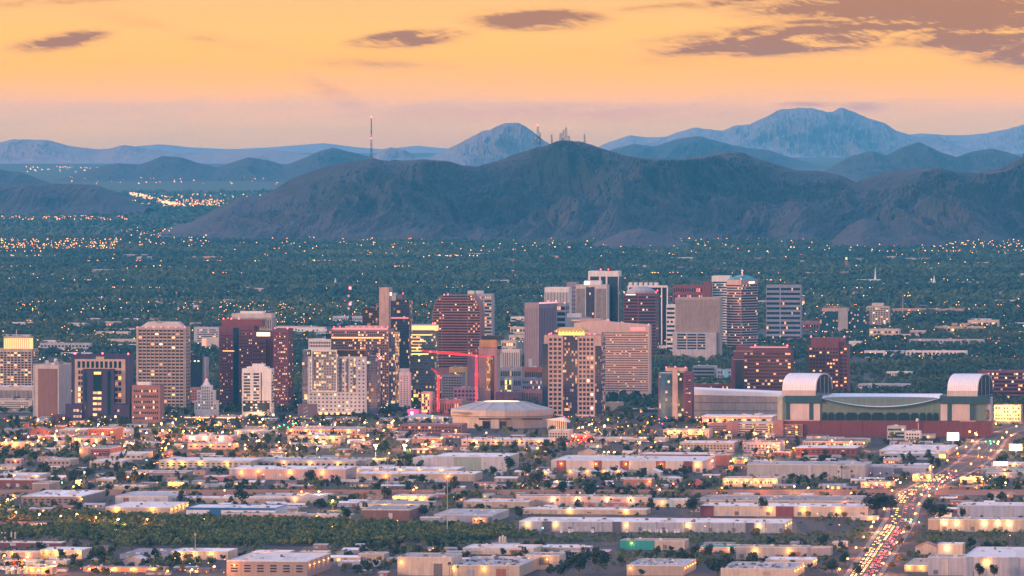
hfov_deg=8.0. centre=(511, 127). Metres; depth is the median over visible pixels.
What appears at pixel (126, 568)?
long wall building
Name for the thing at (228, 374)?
windows
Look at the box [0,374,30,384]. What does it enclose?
windows
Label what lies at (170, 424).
storage shed
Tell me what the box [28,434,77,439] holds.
shop building
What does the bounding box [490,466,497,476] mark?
tree
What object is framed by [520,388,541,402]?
brick block
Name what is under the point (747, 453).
storage shed
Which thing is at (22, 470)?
house
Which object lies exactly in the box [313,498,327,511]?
tree
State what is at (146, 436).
storage shed
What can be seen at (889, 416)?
arched window
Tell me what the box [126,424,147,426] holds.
storage shed
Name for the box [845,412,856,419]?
arched window
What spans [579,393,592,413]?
windows
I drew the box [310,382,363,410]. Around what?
windows
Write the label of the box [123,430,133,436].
storage building
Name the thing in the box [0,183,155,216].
hill
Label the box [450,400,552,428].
arena
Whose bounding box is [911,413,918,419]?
arched window
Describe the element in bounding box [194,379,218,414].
deco tower
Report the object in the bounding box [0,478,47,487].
warehouse
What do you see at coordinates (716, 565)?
tree
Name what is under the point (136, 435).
tree
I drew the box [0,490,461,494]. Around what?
railway embankment
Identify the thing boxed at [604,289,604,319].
window
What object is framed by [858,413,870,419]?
arched window
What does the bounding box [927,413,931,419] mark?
arched window
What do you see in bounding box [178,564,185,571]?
tree
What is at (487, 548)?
factory
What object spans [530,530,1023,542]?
desert scrub
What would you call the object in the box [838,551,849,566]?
tree
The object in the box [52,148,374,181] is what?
hill
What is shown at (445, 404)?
museum
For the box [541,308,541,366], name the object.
window
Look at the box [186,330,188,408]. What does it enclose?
windows
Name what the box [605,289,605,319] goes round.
window
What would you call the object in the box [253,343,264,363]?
windows
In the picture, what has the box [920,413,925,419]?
arched window
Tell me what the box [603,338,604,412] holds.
windows
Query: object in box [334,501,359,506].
storage shed
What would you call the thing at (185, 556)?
tree
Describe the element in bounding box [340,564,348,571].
tree
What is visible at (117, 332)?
white building
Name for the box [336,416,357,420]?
storage shed
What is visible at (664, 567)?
warehouse
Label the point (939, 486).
kerb
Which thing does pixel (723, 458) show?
brick building
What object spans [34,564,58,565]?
storage shed
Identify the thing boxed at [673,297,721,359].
telephone exchange
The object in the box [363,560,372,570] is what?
tree
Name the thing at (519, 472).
storage shed
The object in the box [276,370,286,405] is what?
windows
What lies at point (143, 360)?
windows
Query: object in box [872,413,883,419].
arched window
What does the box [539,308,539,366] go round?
window
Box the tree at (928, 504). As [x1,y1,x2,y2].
[921,498,935,513]
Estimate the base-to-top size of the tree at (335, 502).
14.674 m
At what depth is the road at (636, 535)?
6820.31 m
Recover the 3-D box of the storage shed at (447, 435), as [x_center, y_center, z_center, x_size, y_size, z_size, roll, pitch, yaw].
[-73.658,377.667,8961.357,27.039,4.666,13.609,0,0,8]
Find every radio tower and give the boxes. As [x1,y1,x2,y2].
[348,287,352,324]
[370,116,372,158]
[535,125,539,146]
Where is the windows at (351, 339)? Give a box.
[332,339,387,403]
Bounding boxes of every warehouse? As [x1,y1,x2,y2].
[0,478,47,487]
[21,489,105,505]
[40,547,91,558]
[59,428,87,434]
[106,501,188,513]
[109,451,152,459]
[115,491,185,503]
[159,457,262,469]
[171,548,237,559]
[173,495,284,503]
[222,511,306,517]
[226,552,330,575]
[229,465,356,479]
[253,492,333,502]
[258,457,365,465]
[303,513,354,518]
[356,470,482,480]
[357,466,464,471]
[359,500,436,508]
[362,505,422,520]
[397,552,461,575]
[413,455,434,465]
[433,453,518,471]
[434,509,508,522]
[463,498,534,507]
[516,494,651,506]
[519,517,791,532]
[541,545,592,551]
[551,455,715,472]
[585,500,624,506]
[626,558,695,575]
[640,451,726,455]
[648,497,689,506]
[696,494,871,506]
[699,544,740,552]
[700,502,872,516]
[721,561,804,575]
[736,544,810,558]
[747,461,871,478]
[765,556,816,566]
[811,545,832,555]
[869,463,932,476]
[879,444,956,455]
[883,451,946,459]
[928,517,939,529]
[928,554,965,575]
[938,541,964,553]
[939,516,1023,531]
[957,502,1023,517]
[963,547,1023,575]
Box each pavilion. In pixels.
[547,417,569,428]
[864,350,885,357]
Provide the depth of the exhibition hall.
9326.77 m
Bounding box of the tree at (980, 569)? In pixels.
[974,563,984,575]
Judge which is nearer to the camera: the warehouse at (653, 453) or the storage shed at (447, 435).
the warehouse at (653, 453)
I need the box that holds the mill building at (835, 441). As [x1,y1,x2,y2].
[803,438,870,447]
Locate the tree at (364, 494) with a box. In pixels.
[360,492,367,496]
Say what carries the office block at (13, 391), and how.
on the ground at (48, 173)
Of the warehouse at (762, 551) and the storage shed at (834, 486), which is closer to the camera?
the warehouse at (762, 551)
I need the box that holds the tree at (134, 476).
[128,473,140,481]
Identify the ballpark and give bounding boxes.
[777,373,992,436]
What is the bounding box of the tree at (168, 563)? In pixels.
[163,560,171,565]
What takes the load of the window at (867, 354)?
in the pavilion at (878, 352)
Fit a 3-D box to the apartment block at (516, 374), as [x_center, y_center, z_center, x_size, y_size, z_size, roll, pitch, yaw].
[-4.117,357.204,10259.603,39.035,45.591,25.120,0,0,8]
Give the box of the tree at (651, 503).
[645,498,654,511]
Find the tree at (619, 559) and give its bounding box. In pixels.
[617,556,623,564]
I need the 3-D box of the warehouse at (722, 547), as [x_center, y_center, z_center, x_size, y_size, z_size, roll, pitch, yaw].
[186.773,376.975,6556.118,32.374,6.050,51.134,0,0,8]
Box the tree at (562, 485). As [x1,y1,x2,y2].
[556,478,568,493]
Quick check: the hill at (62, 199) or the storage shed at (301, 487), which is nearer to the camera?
the storage shed at (301, 487)
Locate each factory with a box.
[452,555,536,575]
[463,543,542,554]
[525,551,565,569]
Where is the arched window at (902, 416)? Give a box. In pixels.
[898,413,909,419]
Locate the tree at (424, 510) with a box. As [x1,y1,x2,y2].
[419,504,428,515]
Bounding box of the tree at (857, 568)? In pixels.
[852,562,862,575]
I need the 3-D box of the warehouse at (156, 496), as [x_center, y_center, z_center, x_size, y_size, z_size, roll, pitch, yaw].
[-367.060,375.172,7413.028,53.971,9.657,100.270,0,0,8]
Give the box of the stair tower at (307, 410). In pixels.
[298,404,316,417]
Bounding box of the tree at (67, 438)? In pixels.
[64,434,71,443]
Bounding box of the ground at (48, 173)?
[0,153,1023,575]
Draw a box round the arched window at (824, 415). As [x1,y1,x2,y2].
[822,412,826,419]
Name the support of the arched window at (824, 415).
in the ballpark
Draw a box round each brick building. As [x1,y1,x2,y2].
[88,426,122,439]
[91,445,120,456]
[412,436,445,443]
[623,477,654,486]
[711,453,732,464]
[795,445,861,455]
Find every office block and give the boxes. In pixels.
[0,384,32,397]
[333,315,361,324]
[442,374,464,397]
[453,386,479,403]
[766,284,801,339]
[869,328,900,338]
[978,369,1023,398]
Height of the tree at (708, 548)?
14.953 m
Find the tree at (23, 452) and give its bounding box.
[20,449,27,456]
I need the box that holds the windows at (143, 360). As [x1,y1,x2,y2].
[139,360,182,408]
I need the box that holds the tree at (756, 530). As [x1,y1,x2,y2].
[751,528,759,533]
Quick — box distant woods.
[0,233,1023,321]
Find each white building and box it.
[96,330,130,336]
[510,326,523,333]
[511,316,523,321]
[529,359,532,366]
[717,368,730,377]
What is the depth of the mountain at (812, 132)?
62873.82 m
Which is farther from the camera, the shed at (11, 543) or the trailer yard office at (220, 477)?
the trailer yard office at (220, 477)
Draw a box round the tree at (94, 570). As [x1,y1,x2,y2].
[89,567,100,575]
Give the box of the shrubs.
[0,410,1023,570]
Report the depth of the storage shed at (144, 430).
9115.94 m
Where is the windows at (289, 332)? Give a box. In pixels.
[288,332,292,404]
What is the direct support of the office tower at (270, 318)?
on the ground at (48, 173)
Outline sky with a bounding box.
[0,0,1023,148]
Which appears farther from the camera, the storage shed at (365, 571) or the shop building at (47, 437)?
the shop building at (47, 437)
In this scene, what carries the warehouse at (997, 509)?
on the ground at (48, 173)
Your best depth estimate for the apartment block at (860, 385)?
10517.93 m
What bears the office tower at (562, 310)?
on the ground at (48, 173)
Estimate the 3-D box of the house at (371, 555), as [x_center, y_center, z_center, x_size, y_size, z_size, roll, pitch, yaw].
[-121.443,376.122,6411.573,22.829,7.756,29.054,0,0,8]
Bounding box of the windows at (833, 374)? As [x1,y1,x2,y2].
[831,374,837,389]
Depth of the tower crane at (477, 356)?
9878.80 m
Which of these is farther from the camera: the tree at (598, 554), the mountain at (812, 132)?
the mountain at (812, 132)
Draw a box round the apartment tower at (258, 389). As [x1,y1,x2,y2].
[242,364,273,415]
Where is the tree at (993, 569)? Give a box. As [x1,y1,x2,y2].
[989,564,998,574]
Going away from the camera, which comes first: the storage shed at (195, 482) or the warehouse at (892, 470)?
the storage shed at (195, 482)
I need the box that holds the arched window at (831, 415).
[828,412,833,419]
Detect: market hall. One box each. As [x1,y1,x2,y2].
[182,435,236,442]
[723,476,781,486]
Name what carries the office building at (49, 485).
on the ground at (48, 173)
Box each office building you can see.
[32,480,59,489]
[132,382,163,422]
[191,387,200,402]
[202,338,218,347]
[472,517,488,523]
[548,429,572,439]
[666,304,674,352]
[680,440,737,451]
[731,345,793,390]
[742,440,784,451]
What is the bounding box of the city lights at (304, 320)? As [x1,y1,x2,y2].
[2,166,993,569]
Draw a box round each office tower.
[0,329,37,384]
[136,320,190,411]
[219,318,272,404]
[231,311,275,329]
[273,328,292,410]
[331,325,398,408]
[542,327,605,416]
[545,287,571,312]
[557,302,568,333]
[566,313,590,326]
[567,282,578,312]
[576,280,608,319]
[588,268,621,321]
[624,286,658,353]
[628,282,669,344]
[712,275,731,344]
[727,270,757,351]
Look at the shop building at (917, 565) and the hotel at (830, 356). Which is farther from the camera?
the hotel at (830, 356)
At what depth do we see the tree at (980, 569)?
6156.26 m
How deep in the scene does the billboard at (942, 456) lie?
8314.78 m
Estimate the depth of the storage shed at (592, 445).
8665.98 m
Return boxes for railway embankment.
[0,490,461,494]
[497,490,890,494]
[935,490,1023,494]
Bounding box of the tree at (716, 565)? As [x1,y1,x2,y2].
[707,557,726,575]
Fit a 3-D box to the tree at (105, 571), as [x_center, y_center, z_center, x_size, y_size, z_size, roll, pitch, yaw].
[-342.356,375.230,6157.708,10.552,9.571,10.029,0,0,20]
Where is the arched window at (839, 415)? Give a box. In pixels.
[835,412,844,419]
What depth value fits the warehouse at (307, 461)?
8153.46 m
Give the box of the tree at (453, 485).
[449,476,460,488]
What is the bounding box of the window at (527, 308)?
[527,308,527,366]
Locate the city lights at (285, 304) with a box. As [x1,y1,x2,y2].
[1,166,1018,558]
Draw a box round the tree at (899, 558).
[896,556,902,562]
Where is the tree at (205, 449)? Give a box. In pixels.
[200,447,209,452]
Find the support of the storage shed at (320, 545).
on the ground at (48, 173)
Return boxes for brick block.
[401,422,466,433]
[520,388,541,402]
[524,366,541,376]
[604,411,621,415]
[673,282,711,303]
[694,383,730,388]
[802,320,819,331]
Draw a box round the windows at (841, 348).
[841,348,845,389]
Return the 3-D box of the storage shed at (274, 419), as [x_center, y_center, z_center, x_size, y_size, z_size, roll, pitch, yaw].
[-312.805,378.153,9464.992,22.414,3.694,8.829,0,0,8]
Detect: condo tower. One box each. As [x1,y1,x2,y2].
[467,291,494,334]
[655,366,693,421]
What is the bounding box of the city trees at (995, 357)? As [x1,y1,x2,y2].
[0,317,1023,412]
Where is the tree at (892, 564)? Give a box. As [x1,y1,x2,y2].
[888,562,895,569]
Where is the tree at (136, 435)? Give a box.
[133,431,140,439]
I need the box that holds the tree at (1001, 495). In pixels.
[996,491,1006,501]
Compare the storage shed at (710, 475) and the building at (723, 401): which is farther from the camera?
the building at (723, 401)
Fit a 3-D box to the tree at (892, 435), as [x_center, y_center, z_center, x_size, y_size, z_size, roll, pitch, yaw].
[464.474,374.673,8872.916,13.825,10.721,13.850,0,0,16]
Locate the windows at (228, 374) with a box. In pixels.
[220,374,231,403]
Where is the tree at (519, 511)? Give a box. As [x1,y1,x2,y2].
[515,506,523,519]
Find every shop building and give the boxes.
[0,441,31,447]
[0,472,50,477]
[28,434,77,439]
[72,436,110,445]
[79,446,90,457]
[90,458,131,466]
[96,476,122,482]
[98,484,148,489]
[125,470,192,477]
[188,442,237,449]
[287,434,344,442]
[392,494,435,500]
[461,437,554,445]
[571,433,595,441]
[594,436,668,441]
[861,480,894,487]
[904,558,927,571]
[913,472,932,480]
[980,466,1023,473]
[986,470,1023,477]
[991,462,1023,466]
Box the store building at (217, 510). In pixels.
[186,504,286,516]
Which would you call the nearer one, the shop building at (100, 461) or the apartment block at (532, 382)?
the shop building at (100, 461)
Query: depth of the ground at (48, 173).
7955.48 m
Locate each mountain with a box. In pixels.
[146,140,871,241]
[372,123,548,165]
[599,108,972,156]
[851,154,1023,244]
[909,124,1023,153]
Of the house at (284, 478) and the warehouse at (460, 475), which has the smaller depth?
the house at (284, 478)
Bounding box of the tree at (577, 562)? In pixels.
[564,552,588,575]
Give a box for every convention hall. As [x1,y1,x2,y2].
[399,414,451,422]
[606,401,623,410]
[619,407,657,412]
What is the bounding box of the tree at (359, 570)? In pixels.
[353,564,362,575]
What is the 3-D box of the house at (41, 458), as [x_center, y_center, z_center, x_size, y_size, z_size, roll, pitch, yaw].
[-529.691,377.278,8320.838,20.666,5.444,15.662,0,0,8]
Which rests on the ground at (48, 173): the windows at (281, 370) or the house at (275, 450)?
the house at (275, 450)
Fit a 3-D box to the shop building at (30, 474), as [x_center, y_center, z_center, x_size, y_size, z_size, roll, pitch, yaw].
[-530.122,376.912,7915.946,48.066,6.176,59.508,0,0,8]
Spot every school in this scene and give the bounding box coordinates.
[108,338,135,343]
[893,308,963,311]
[934,325,983,332]
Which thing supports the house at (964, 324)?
on the ground at (48, 173)
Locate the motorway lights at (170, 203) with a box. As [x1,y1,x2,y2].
[129,192,183,205]
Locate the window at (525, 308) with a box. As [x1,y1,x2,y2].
[525,308,525,366]
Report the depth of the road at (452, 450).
8596.77 m
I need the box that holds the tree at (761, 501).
[758,497,768,507]
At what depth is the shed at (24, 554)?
6425.38 m
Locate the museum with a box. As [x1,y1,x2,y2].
[432,398,466,412]
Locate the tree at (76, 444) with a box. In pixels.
[69,441,80,451]
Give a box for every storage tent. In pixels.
[534,469,551,474]
[563,468,580,475]
[580,468,595,475]
[599,468,614,475]
[614,468,626,475]
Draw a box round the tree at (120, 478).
[116,472,128,484]
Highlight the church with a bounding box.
[857,267,880,280]
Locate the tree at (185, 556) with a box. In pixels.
[183,554,192,559]
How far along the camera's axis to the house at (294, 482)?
7751.14 m
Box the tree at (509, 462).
[503,456,515,472]
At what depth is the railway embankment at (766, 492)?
7550.84 m
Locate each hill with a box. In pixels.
[0,139,309,163]
[0,169,50,184]
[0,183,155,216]
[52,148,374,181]
[97,143,447,152]
[592,229,688,248]
[609,136,828,168]
[823,142,1019,181]
[829,218,949,248]
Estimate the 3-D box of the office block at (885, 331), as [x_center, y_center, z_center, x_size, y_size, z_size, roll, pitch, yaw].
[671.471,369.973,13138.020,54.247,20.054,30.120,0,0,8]
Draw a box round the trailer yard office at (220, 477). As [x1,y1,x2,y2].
[203,475,229,480]
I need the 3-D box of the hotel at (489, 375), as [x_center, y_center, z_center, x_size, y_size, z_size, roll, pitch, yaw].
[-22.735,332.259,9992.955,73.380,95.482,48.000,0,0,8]
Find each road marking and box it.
[862,433,1003,575]
[863,430,1012,575]
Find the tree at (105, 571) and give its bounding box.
[100,567,111,575]
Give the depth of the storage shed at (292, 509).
7206.51 m
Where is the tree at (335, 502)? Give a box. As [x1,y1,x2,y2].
[326,495,338,509]
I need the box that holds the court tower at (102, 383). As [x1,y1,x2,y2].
[52,353,133,422]
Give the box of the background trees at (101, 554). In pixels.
[0,400,1023,568]
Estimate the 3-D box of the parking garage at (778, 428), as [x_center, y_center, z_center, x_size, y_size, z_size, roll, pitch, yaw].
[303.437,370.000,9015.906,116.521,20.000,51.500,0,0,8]
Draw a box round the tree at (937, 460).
[935,458,940,470]
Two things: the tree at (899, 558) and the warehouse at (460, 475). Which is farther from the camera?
the warehouse at (460, 475)
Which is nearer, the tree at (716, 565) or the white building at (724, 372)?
the tree at (716, 565)
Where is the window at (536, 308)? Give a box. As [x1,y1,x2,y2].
[536,308,536,365]
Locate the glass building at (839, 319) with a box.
[820,308,869,333]
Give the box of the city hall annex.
[184,414,246,417]
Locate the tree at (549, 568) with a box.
[545,564,554,575]
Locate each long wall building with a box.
[83,564,168,571]
[287,426,365,434]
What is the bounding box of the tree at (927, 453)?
[924,449,931,457]
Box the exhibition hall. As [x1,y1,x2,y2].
[701,413,776,424]
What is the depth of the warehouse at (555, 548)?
6541.82 m
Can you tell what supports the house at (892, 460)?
on the ground at (48, 173)
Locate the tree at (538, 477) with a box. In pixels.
[529,469,545,485]
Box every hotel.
[302,349,380,415]
[467,335,521,400]
[574,318,650,397]
[808,336,849,392]
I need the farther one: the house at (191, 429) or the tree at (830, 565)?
the house at (191, 429)
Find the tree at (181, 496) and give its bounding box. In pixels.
[176,490,186,501]
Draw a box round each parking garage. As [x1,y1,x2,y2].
[0,398,32,412]
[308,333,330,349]
[663,428,712,437]
[692,364,716,381]
[708,419,802,436]
[994,403,1021,420]
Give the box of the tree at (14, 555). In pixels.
[11,552,18,557]
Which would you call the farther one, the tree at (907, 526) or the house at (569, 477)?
the house at (569, 477)
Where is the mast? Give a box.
[446,474,447,530]
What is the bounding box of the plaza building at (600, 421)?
[571,421,618,422]
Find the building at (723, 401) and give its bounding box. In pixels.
[694,387,781,419]
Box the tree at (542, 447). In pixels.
[538,445,544,455]
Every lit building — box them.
[407,408,420,414]
[421,391,432,413]
[449,366,466,386]
[504,377,513,390]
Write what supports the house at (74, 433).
on the ground at (48, 173)
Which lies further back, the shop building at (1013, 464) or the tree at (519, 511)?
the shop building at (1013, 464)
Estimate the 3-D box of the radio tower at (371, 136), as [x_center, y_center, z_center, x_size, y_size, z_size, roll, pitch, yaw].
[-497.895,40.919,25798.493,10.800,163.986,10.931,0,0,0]
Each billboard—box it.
[935,512,951,517]
[939,454,945,460]
[947,432,958,440]
[993,461,1007,466]
[1009,444,1021,454]
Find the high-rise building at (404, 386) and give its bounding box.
[399,368,410,411]
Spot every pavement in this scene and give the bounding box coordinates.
[843,426,1020,575]
[877,430,1023,575]
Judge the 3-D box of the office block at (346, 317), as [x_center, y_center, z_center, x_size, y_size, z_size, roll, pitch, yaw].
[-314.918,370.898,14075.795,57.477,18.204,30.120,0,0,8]
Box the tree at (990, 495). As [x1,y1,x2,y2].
[986,493,993,498]
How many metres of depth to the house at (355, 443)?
8704.35 m
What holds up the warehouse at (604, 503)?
on the ground at (48, 173)
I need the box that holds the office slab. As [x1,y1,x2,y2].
[524,300,557,366]
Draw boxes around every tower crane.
[420,350,492,402]
[431,368,441,410]
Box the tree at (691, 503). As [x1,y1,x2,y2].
[684,495,700,515]
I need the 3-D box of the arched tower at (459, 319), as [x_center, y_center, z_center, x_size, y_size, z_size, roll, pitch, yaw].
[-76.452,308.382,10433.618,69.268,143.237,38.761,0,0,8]
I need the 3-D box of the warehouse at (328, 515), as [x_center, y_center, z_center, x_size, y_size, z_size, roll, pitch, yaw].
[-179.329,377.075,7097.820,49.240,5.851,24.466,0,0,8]
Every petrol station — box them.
[733,456,750,463]
[960,476,982,482]
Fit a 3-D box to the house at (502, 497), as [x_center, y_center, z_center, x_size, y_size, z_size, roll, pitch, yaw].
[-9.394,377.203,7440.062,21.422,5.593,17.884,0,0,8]
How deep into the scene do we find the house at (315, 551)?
6480.09 m
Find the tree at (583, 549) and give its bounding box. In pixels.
[580,546,590,558]
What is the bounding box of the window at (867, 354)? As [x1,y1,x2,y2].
[866,353,882,356]
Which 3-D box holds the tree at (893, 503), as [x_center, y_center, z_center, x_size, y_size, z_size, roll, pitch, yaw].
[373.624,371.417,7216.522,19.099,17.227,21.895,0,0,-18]
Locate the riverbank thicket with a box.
[0,508,539,544]
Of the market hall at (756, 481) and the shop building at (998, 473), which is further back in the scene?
the shop building at (998, 473)
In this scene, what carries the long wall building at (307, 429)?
on the ground at (48, 173)
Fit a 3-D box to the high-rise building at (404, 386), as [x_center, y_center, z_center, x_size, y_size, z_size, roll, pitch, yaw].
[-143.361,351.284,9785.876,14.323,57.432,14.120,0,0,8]
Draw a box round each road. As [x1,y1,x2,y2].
[0,450,967,450]
[0,471,979,471]
[26,437,981,437]
[314,533,866,536]
[849,426,1023,575]
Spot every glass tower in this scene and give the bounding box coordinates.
[191,355,208,386]
[362,307,378,325]
[390,288,412,371]
[411,323,438,401]
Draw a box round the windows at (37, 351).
[32,351,37,384]
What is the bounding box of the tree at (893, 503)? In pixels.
[882,495,897,511]
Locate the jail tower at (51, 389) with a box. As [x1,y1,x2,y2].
[33,358,70,418]
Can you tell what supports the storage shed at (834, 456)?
on the ground at (48, 173)
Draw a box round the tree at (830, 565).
[826,560,838,572]
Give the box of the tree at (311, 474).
[303,469,316,481]
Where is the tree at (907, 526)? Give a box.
[903,524,910,530]
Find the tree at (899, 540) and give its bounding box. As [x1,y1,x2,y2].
[894,538,902,544]
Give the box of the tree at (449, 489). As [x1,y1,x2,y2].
[444,484,451,494]
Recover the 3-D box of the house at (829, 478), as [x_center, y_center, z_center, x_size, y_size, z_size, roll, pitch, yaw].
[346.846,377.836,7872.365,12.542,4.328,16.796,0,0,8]
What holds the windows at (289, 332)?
in the office tower at (283, 361)
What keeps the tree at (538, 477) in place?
on the ground at (48, 173)
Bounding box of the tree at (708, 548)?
[703,543,713,557]
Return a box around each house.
[0,464,21,469]
[4,322,32,324]
[5,458,23,464]
[9,468,26,471]
[12,416,32,418]
[29,426,52,435]
[36,419,49,422]
[38,456,57,460]
[43,340,59,342]
[44,457,78,465]
[50,475,66,480]
[52,505,74,510]
[61,352,92,357]
[66,432,82,435]
[72,420,90,424]
[80,443,90,446]
[83,503,106,507]
[91,269,117,272]
[122,254,148,256]
[130,483,153,487]
[167,477,178,481]
[173,444,182,448]
[186,427,199,430]
[192,256,222,258]
[193,470,206,474]
[197,453,214,456]
[199,432,214,434]
[218,482,234,487]
[244,426,260,428]
[248,480,265,485]
[252,549,294,552]
[266,453,285,456]
[266,502,287,503]
[270,448,286,452]
[276,326,305,330]
[276,480,297,484]
[280,477,297,479]
[284,503,309,506]
[297,327,325,331]
[299,550,330,554]
[311,432,330,434]
[322,455,338,456]
[335,494,349,498]
[336,548,353,554]
[338,560,380,566]
[348,442,359,446]
[350,445,362,449]
[350,482,369,486]
[354,440,371,444]
[358,552,388,560]
[362,494,383,498]
[364,480,379,484]
[366,498,381,500]
[372,428,391,432]
[380,417,392,420]
[385,481,400,484]
[387,434,407,438]
[394,431,408,434]
[420,491,435,493]
[452,433,470,438]
[460,446,482,449]
[473,482,496,485]
[482,493,495,497]
[484,484,505,488]
[491,495,513,498]
[509,334,523,339]
[566,442,577,447]
[567,476,587,479]
[577,448,596,454]
[622,451,640,454]
[624,469,636,474]
[644,468,662,476]
[669,477,682,482]
[692,478,702,486]
[728,464,746,468]
[765,434,774,438]
[773,451,792,455]
[773,484,796,488]
[804,455,818,458]
[827,476,839,480]
[832,540,847,547]
[847,459,868,461]
[849,341,861,345]
[851,514,878,520]
[870,485,884,488]
[883,457,901,463]
[899,441,912,443]
[910,330,926,333]
[914,541,937,553]
[949,494,964,498]
[950,500,972,504]
[952,323,976,325]
[990,492,1013,496]
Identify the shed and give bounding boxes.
[0,540,65,547]
[0,549,41,558]
[0,558,16,562]
[4,558,43,565]
[5,492,20,496]
[16,422,28,426]
[28,565,56,573]
[29,507,53,511]
[32,441,41,445]
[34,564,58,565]
[45,558,70,564]
[57,440,66,444]
[57,567,68,571]
[120,548,175,558]
[123,427,133,429]
[124,555,149,565]
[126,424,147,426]
[132,435,153,438]
[133,429,150,431]
[141,482,158,485]
[146,570,171,574]
[156,432,167,436]
[166,423,174,426]
[173,566,198,570]
[186,567,212,572]
[187,467,212,470]
[192,480,217,484]
[200,483,217,487]
[207,485,223,488]
[262,418,279,420]
[274,484,293,487]
[287,508,297,511]
[291,442,314,446]
[291,485,315,489]
[313,445,331,447]
[313,543,328,548]
[330,555,360,560]
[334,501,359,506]
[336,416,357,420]
[336,448,349,452]
[341,433,366,437]
[341,548,360,553]
[342,499,368,502]
[347,439,364,442]
[357,569,372,573]
[377,424,393,427]
[378,571,389,575]
[379,499,407,500]
[380,484,404,488]
[386,557,396,561]
[396,438,410,442]
[411,448,428,452]
[420,516,442,522]
[422,443,440,447]
[427,547,457,552]
[429,446,453,449]
[435,493,459,497]
[438,486,465,489]
[440,433,452,437]
[446,550,470,556]
[494,471,503,475]
[494,476,518,481]
[514,470,529,475]
[518,445,539,448]
[531,467,550,470]
[543,475,555,478]
[547,544,579,544]
[559,550,580,554]
[581,549,611,555]
[585,443,601,447]
[650,487,666,489]
[703,474,720,477]
[703,542,735,544]
[743,452,752,455]
[747,449,771,453]
[790,541,800,544]
[806,435,828,438]
[810,458,836,460]
[818,484,845,488]
[831,455,841,459]
[841,486,856,489]
[850,478,865,483]
[858,477,884,480]
[918,441,932,444]
[922,434,935,437]
[940,497,955,500]
[946,507,956,511]
[959,485,974,488]
[974,485,990,488]
[1011,421,1022,423]
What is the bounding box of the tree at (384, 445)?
[376,440,390,455]
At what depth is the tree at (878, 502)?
7140.56 m
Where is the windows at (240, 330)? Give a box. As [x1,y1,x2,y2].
[240,330,251,403]
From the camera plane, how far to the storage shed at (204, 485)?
7706.85 m
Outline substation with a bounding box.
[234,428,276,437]
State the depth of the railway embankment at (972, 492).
7550.84 m
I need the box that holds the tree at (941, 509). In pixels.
[926,504,950,517]
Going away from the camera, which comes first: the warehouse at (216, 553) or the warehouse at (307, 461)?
the warehouse at (216, 553)
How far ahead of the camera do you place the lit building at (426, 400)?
9699.37 m
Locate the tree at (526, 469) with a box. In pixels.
[521,462,531,476]
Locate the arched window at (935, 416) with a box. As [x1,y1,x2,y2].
[933,413,938,419]
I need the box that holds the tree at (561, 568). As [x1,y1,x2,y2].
[553,559,570,575]
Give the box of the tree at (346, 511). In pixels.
[341,507,351,516]
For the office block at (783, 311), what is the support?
on the ground at (48, 173)
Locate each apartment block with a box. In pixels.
[40,342,91,351]
[194,327,218,342]
[500,348,521,366]
[500,366,523,390]
[522,377,541,388]
[858,383,910,391]
[867,303,889,327]
[886,371,912,377]
[906,349,967,358]
[909,339,984,344]
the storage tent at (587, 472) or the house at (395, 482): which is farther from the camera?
the storage tent at (587, 472)
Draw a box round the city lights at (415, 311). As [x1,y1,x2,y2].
[1,167,1023,572]
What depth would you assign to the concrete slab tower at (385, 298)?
10119.35 m
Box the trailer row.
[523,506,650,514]
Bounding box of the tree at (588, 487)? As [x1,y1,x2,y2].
[583,482,596,493]
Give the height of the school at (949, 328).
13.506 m
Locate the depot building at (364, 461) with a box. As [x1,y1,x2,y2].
[332,457,372,465]
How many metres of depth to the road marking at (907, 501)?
7054.58 m
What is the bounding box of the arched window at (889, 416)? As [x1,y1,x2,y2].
[885,413,896,419]
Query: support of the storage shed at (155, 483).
on the ground at (48, 173)
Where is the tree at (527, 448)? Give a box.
[525,445,530,452]
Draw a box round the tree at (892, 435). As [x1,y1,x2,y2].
[888,432,898,439]
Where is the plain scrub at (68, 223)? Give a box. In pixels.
[0,188,272,237]
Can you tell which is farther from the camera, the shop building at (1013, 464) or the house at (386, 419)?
the house at (386, 419)
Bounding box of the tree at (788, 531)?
[783,528,790,536]
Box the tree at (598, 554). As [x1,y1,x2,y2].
[587,547,610,571]
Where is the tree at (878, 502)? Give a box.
[861,493,890,514]
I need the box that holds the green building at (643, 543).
[620,537,688,549]
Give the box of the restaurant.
[168,480,188,487]
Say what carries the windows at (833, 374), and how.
in the hotel at (830, 356)
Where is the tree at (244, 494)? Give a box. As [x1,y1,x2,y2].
[233,487,249,503]
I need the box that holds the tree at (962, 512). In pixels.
[959,508,966,516]
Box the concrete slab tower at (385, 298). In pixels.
[379,287,391,327]
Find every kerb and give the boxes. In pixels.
[848,437,985,575]
[878,430,1021,573]
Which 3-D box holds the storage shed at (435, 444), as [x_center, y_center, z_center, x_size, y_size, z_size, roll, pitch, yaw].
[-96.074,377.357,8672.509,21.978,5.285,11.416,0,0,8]
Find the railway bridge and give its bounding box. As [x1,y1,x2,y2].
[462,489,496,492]
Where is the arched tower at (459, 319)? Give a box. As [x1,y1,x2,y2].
[433,294,483,389]
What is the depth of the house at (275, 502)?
7326.34 m

